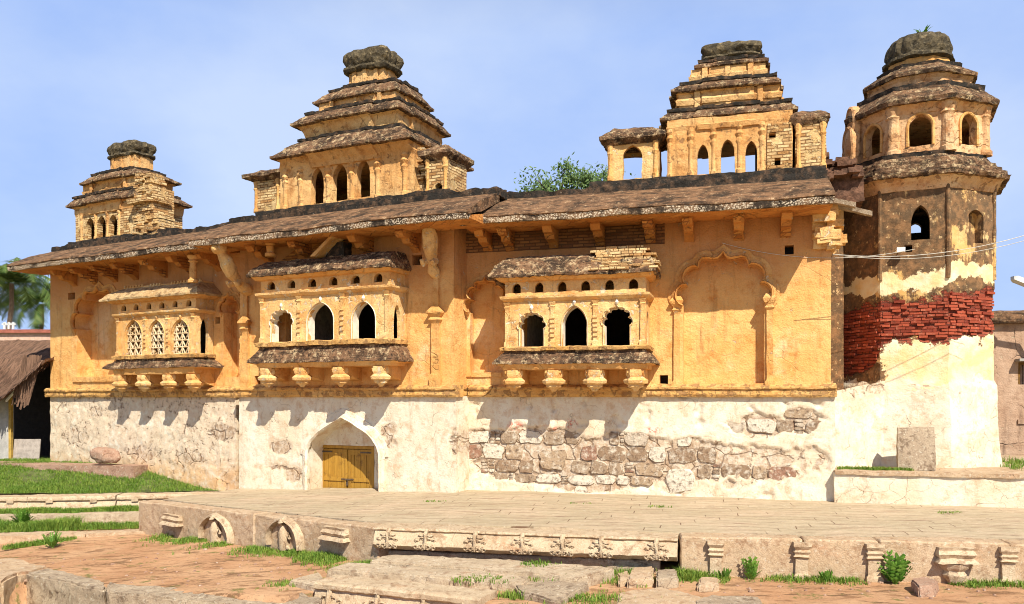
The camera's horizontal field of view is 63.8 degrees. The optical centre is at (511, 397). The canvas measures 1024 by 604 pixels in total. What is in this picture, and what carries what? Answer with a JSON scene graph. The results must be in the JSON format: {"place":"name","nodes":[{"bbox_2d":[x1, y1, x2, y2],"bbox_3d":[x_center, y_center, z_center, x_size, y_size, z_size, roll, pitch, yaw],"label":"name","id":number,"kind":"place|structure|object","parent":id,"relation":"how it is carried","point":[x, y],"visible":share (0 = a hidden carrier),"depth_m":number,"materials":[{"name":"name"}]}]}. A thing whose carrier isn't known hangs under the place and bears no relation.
{"place":"outdoors","nodes":[
{"label":"outdoors","id":0,"kind":"place"},
{"bbox_2d":[0,455,218,493],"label":"grass bank","id":1,"kind":"structure","parent":0,"point":[33,473],"depth_m":27.58,"materials":[{"name":"plant"}]},
{"bbox_2d":[0,339,53,458],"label":"thatched hut","id":2,"kind":"object","parent":1,"relation":"on","point":[24,385],"visible":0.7,"depth_m":32.65,"materials":[{"name":"brown plant"}]},
{"bbox_2d":[13,439,40,459],"bbox_3d":[-18.368,2.004,31.141,1.006,0.888,0.070,0,-8,0],"label":"stone board","id":3,"kind":"object","parent":2,"relation":"on","point":[26,448],"visible":0.73,"depth_m":31.12,"materials":[{"name":"white stone"}]},
{"bbox_2d":[0,461,147,494],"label":"stone ledge","id":4,"kind":"object","parent":1,"relation":"on","point":[126,470],"visible":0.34,"depth_m":28.14,"materials":[{"name":"brown stone"}]},
{"bbox_2d":[89,447,120,463],"bbox_3d":[-13.921,1.973,28.206,1.063,0.567,0.676,0,0,0],"label":"boulder","id":5,"kind":"object","parent":4,"relation":"on","point":[103,455],"visible":1,"depth_m":27.98,"materials":[{"name":"stone"}]},
{"bbox_2d":[0,492,212,509],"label":"stone step","id":6,"kind":"object","parent":1,"relation":"on","point":[73,500],"visible":0.49,"depth_m":25.54,"materials":[{"name":"beige stone"}]},
{"bbox_2d":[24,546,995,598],"bbox_3d":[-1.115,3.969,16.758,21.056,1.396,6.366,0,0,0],"label":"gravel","id":7,"kind":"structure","parent":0,"point":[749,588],"depth_m":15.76,"materials":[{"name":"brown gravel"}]},
{"bbox_2d":[0,528,1023,603],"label":"soil","id":8,"kind":"structure","parent":0,"point":[120,551],"depth_m":16.18,"materials":[{"name":"brown soil"}]},
{"bbox_2d":[0,558,48,603],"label":"terrace block","id":9,"kind":"structure","parent":8,"relation":"on","point":[13,572],"depth_m":16.84,"materials":[{"name":"stone"}]},
{"bbox_2d":[36,531,65,547],"bbox_3d":[-11.724,3.608,20.925,0.615,0.432,0.608,0,0,0],"label":"weed","id":10,"kind":"object","parent":8,"relation":"on","point":[52,541],"visible":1,"depth_m":20.90,"materials":[{"name":"green plant"}]},
{"bbox_2d":[26,568,105,603],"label":"terrace block","id":11,"kind":"structure","parent":8,"relation":"on","point":[49,586],"depth_m":16.27,"materials":[{"name":"grey stone"}]},
{"bbox_2d":[0,511,139,522],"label":"stone step","id":12,"kind":"object","parent":8,"relation":"on","point":[123,516],"visible":0.28,"depth_m":24.45,"materials":[{"name":"beige stone"}]},
{"bbox_2d":[11,509,35,522],"bbox_3d":[-14.158,3.456,23.816,0.693,0.488,0.731,0,0,0],"label":"weed","id":13,"kind":"object","parent":12,"relation":"on","point":[24,516],"visible":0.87,"depth_m":23.70,"materials":[{"name":"green plant"}]},
{"bbox_2d":[0,529,145,543],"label":"stone step","id":14,"kind":"object","parent":8,"relation":"on","point":[8,537],"visible":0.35,"depth_m":22.55,"materials":[{"name":"stone"}]},
{"bbox_2d":[107,582,278,603],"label":"terrace block","id":15,"kind":"structure","parent":8,"relation":"on","point":[118,593],"depth_m":14.87,"materials":[{"name":"grey stone"}]},
{"bbox_2d":[286,592,321,603],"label":"flat rock","id":16,"kind":"object","parent":8,"relation":"on","point":[306,598],"visible":1,"depth_m":13.59,"materials":[{"name":"grey stone"}]},
{"bbox_2d":[289,572,321,593],"bbox_3d":[-3.712,3.453,14.947,0.609,0.310,1.235,0,0,-20],"label":"flat rock","id":17,"kind":"object","parent":8,"relation":"on","point":[305,582],"visible":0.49,"depth_m":14.96,"materials":[{"name":"stone"}]},
{"bbox_2d":[313,575,497,603],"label":"carved step","id":18,"kind":"object","parent":8,"relation":"on","point":[341,589],"visible":0.94,"depth_m":13.85,"materials":[{"name":"stone"}]},
{"bbox_2d":[327,562,529,590],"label":"stone slab","id":19,"kind":"structure","parent":8,"relation":"on","point":[415,574],"depth_m":14.81,"materials":[{"name":"beige stone"}]},
{"bbox_2d":[370,553,613,586],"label":"stone slab","id":20,"kind":"structure","parent":8,"relation":"on","point":[576,574],"depth_m":15.23,"materials":[{"name":"beige stone"}]},
{"bbox_2d":[515,578,591,603],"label":"stone block","id":21,"kind":"object","parent":8,"relation":"on","point":[540,591],"depth_m":13.76,"materials":[{"name":"grey stone"}]},
{"bbox_2d":[139,488,1023,584],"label":"stone platform","id":22,"kind":"structure","parent":8,"relation":"on","point":[800,538],"depth_m":16.95,"materials":[{"name":"stone"}]},
{"bbox_2d":[6,40,872,500],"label":"palace","id":23,"kind":"structure","parent":22,"relation":"on","point":[372,292],"depth_m":22.83,"materials":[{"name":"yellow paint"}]},
{"bbox_2d":[98,279,222,391],"bbox_3d":[-11.710,-2.009,27.339,4.844,3.641,1.106,0,0,28],"label":"bay window","id":24,"kind":"structure","parent":23,"relation":"in","point":[171,369],"depth_m":26.86,"materials":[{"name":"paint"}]},
{"bbox_2d":[246,251,413,387],"bbox_3d":[-5.339,-2.195,23.745,5.206,3.795,1.204,0,0,25],"label":"bay window","id":25,"kind":"structure","parent":23,"relation":"in","point":[346,354],"depth_m":23.28,"materials":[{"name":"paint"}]},
{"bbox_2d":[322,445,373,487],"bbox_3d":[-5.010,2.249,24.933,2.077,1.608,0.146,0,0,25],"label":"door","id":26,"kind":"structure","parent":23,"relation":"in","point":[352,466],"depth_m":24.88,"materials":[{"name":"yellow paint"}]},
{"bbox_2d":[488,245,661,391],"bbox_3d":[1.675,-2.035,21.763,4.493,3.758,1.431,0,0,15],"label":"bay window","id":27,"kind":"structure","parent":23,"relation":"in","point":[621,266],"depth_m":21.34,"materials":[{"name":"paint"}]},
{"bbox_2d":[723,243,913,257],"bbox_3d":[7.670,-3.762,20.779,4.598,0.527,0.013,0,0,15],"label":"cable","id":28,"kind":"object","parent":23,"relation":"attached to","point":[813,257],"visible":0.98,"depth_m":20.83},
{"bbox_2d":[833,235,1023,256],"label":"cable","id":29,"kind":"object","parent":23,"relation":"attached to","point":[927,254],"visible":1,"depth_m":19.34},
{"bbox_2d":[839,241,1021,258],"bbox_3d":[10.201,-3.570,19.149,4.889,0.620,0.013,0,0,11],"label":"cable","id":30,"kind":"object","parent":23,"relation":"attached to","point":[929,257],"visible":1,"depth_m":19.24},
{"bbox_2d":[833,455,1023,507],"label":"terrace wall","id":31,"kind":"structure","parent":22,"relation":"on","point":[1001,486],"depth_m":19.91,"materials":[{"name":"cracked stained plaster"},{"name":"stone coping"}]},
{"bbox_2d":[896,427,936,470],"bbox_3d":[10.118,1.276,20.615,0.878,1.075,0.534,0,0,20],"label":"leaning stone","id":32,"kind":"object","parent":31,"relation":"on","point":[915,447],"visible":0.93,"depth_m":20.49,"materials":[{"name":"grey stone"}]},
{"bbox_2d":[835,30,1009,468],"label":"corner tower","id":33,"kind":"structure","parent":31,"relation":"on","point":[918,342],"depth_m":21.59,"materials":[{"name":"paint"}]},
{"bbox_2d":[863,123,882,158],"bbox_3d":[9.925,-7.103,22.625,0.082,0.891,0.678,0,0,-20],"label":"window frame","id":34,"kind":"structure","parent":33,"relation":"in","point":[873,124],"depth_m":22.66,"materials":[{"name":"brown stone"}]},
{"bbox_2d":[897,247,904,252],"bbox_3d":[10.190,-3.882,21.541,0.203,0.166,0.276,0,0,25],"label":"floodlight","id":35,"kind":"object","parent":33,"relation":"attached to","point":[899,249],"visible":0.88,"depth_m":21.42,"materials":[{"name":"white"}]},
{"bbox_2d":[906,111,934,146],"bbox_3d":[10.779,-7.101,21.708,0.679,0.896,0.085,0,0,24],"label":"window frame","id":36,"kind":"structure","parent":33,"relation":"in","point":[919,113],"depth_m":21.69,"materials":[{"name":"beige stone"}]},
{"bbox_2d":[959,111,978,145],"bbox_3d":[12.037,-7.104,21.665,0.685,0.890,0.081,0,0,-20],"label":"window frame","id":37,"kind":"structure","parent":33,"relation":"in","point":[971,114],"depth_m":21.64,"materials":[{"name":"beige stone"}]},
{"bbox_2d":[617,571,629,586],"bbox_3d":[2.046,3.336,14.953,0.259,0.240,0.910,0,0,5],"label":"flat rock","id":38,"kind":"object","parent":8,"relation":"on","point":[624,578],"visible":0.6,"depth_m":14.72,"materials":[{"name":"stone"}]},
{"bbox_2d":[629,567,654,587],"bbox_3d":[2.363,3.385,14.957,0.467,0.421,1.184,0,0,12],"label":"stone block","id":39,"kind":"object","parent":8,"relation":"on","point":[643,576],"depth_m":14.60,"materials":[{"name":"stone"}]},
{"bbox_2d":[616,587,696,603],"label":"flat rock","id":40,"kind":"object","parent":8,"relation":"on","point":[662,595],"visible":0.89,"depth_m":13.43,"materials":[{"name":"stone"}]},
{"bbox_2d":[655,570,678,587],"bbox_3d":[2.778,3.390,14.819,0.421,0.430,0.974,0,0,9],"label":"stone block","id":41,"kind":"object","parent":8,"relation":"on","point":[666,578],"depth_m":14.48,"materials":[{"name":"grey stone"}]},
{"bbox_2d":[698,578,717,591],"bbox_3d":[3.450,3.371,14.471,0.367,0.341,0.729,0,0,11],"label":"loose stone","id":42,"kind":"object","parent":8,"relation":"on","point":[707,584],"visible":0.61,"depth_m":14.19,"materials":[{"name":"stone"}]},
{"bbox_2d":[715,567,731,576],"bbox_3d":[3.898,3.243,15.209,0.286,0.212,0.312,0,0,-17],"label":"weed","id":43,"kind":"object","parent":8,"relation":"on","point":[724,572],"visible":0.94,"depth_m":15.16,"materials":[{"name":"green plant"}]},
{"bbox_2d":[694,594,760,603],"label":"flat rock","id":44,"kind":"object","parent":8,"relation":"on","point":[716,599],"visible":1,"depth_m":13.12,"materials":[{"name":"grey stone"}]},
{"bbox_2d":[741,556,761,579],"bbox_3d":[4.371,3.116,15.083,0.318,0.474,0.362,0,0,-17],"label":"weed","id":45,"kind":"object","parent":8,"relation":"on","point":[751,566],"visible":0.99,"depth_m":15.00,"materials":[{"name":"green plant"}]},
{"bbox_2d":[817,569,832,580],"bbox_3d":[5.678,3.229,14.930,0.310,0.245,0.260,0,0,0],"label":"weed","id":46,"kind":"object","parent":8,"relation":"on","point":[827,574],"visible":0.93,"depth_m":14.88,"materials":[{"name":"green plant"}]},
{"bbox_2d":[877,550,912,583],"bbox_3d":[6.893,3.057,14.779,0.571,0.619,0.488,0,0,34],"label":"weed","id":47,"kind":"object","parent":8,"relation":"on","point":[897,570],"visible":1,"depth_m":14.69,"materials":[{"name":"green plant"}]},
{"bbox_2d":[913,579,938,597],"bbox_3d":[7.043,3.329,14.097,0.418,0.377,0.917,0,0,34],"label":"loose stone","id":48,"kind":"object","parent":8,"relation":"on","point":[925,587],"visible":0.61,"depth_m":13.87,"materials":[{"name":"beige stone"}]},
{"bbox_2d":[0,455,1023,603],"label":"grass","id":49,"kind":"structure","parent":0,"point":[76,524],"depth_m":22.96,"materials":[{"name":"green plant"}]},
{"bbox_2d":[0,0,1023,328],"label":"sky","id":50,"kind":"structure","parent":0,"point":[218,87],"materials":[{"name":"blue"}]},
{"bbox_2d":[1010,276,1023,286],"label":"street lamp","id":51,"kind":"object","parent":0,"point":[1018,280],"visible":1,"depth_m":25.41,"materials":[{"name":"white metal"}]},
{"label":"ground","id":52,"kind":"structure","parent":0,"visible":0},
{"bbox_2d":[0,322,49,339],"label":"flat roofed house","id":53,"kind":"structure","parent":52,"relation":"on","point":[13,333],"depth_m":46.00,"materials":[{"name":"pink paint"}]},
{"bbox_2d":[0,257,50,328],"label":"palm tree","id":54,"kind":"object","parent":52,"relation":"on","point":[7,280],"visible":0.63,"depth_m":55.24,"materials":[{"name":"green plant"}]},
{"bbox_2d":[1,282,49,328],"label":"palm tree","id":55,"kind":"object","parent":52,"relation":"on","point":[38,319],"visible":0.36,"depth_m":60.53,"materials":[{"name":"green plant"}]},
{"bbox_2d":[513,152,635,191],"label":"tree","id":56,"kind":"object","parent":52,"relation":"on","point":[582,181],"visible":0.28,"depth_m":40.84,"materials":[{"name":"green plant"}]},
{"bbox_2d":[992,310,1023,454],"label":"side building","id":57,"kind":"structure","parent":52,"relation":"on","point":[1008,351],"depth_m":26.89,"materials":[{"name":"paint"}]},
{"bbox_2d":[1018,362,1023,383],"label":"window frame","id":58,"kind":"structure","parent":57,"relation":"in","point":[1021,363],"depth_m":26.88,"materials":[{"name":"wood"}]}
]}

